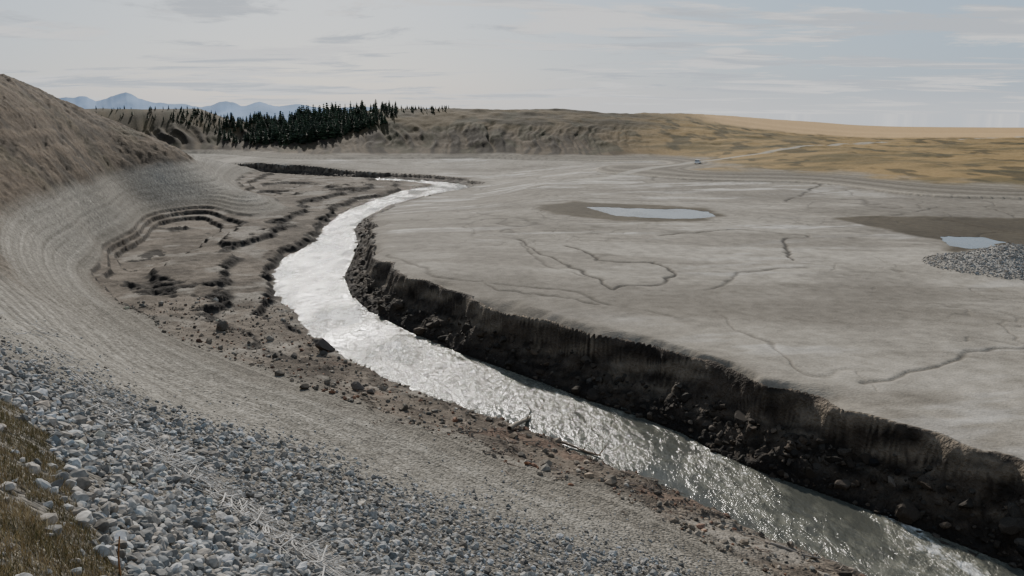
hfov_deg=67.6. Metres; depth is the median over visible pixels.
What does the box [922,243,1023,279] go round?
gravel mound
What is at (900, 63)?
sky
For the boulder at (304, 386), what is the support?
on the ground at (796, 284)
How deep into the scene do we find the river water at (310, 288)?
62.19 m
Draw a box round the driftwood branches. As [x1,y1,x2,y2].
[0,312,408,575]
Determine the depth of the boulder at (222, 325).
84.16 m
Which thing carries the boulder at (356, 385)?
on the ground at (796, 284)
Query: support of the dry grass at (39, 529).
on the ground at (796, 284)
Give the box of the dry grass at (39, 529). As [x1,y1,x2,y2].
[0,398,185,575]
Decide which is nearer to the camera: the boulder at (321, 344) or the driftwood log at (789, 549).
the driftwood log at (789, 549)
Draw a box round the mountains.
[59,92,428,120]
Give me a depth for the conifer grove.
414.79 m
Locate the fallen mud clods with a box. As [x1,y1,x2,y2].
[340,215,1023,567]
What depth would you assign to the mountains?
14220.78 m
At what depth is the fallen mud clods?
54.44 m
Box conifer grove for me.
[95,99,448,145]
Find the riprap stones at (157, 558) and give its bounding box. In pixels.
[0,423,320,575]
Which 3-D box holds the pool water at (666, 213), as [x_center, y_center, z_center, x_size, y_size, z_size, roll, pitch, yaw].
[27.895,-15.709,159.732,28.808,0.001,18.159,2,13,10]
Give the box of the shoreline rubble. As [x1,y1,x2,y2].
[119,295,866,575]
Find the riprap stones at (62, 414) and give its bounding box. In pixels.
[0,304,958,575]
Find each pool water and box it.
[587,207,713,218]
[941,236,1005,248]
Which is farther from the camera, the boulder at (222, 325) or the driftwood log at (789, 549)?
the boulder at (222, 325)
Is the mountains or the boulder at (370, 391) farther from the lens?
the mountains
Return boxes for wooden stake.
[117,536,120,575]
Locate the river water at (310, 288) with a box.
[272,178,1023,575]
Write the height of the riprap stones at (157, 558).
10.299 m
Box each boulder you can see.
[216,319,227,330]
[299,383,308,389]
[315,337,335,351]
[351,381,364,389]
[366,388,374,393]
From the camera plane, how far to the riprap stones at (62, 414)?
25.45 m
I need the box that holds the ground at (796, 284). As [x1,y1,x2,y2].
[0,74,1023,575]
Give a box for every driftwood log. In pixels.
[507,404,542,430]
[560,441,606,455]
[765,541,827,558]
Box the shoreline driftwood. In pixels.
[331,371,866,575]
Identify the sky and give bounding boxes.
[0,0,1023,126]
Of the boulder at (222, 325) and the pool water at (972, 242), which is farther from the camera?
the pool water at (972, 242)
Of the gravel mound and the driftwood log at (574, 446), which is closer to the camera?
the driftwood log at (574, 446)
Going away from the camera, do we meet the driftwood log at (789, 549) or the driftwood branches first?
the driftwood branches
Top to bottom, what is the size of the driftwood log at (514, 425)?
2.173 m

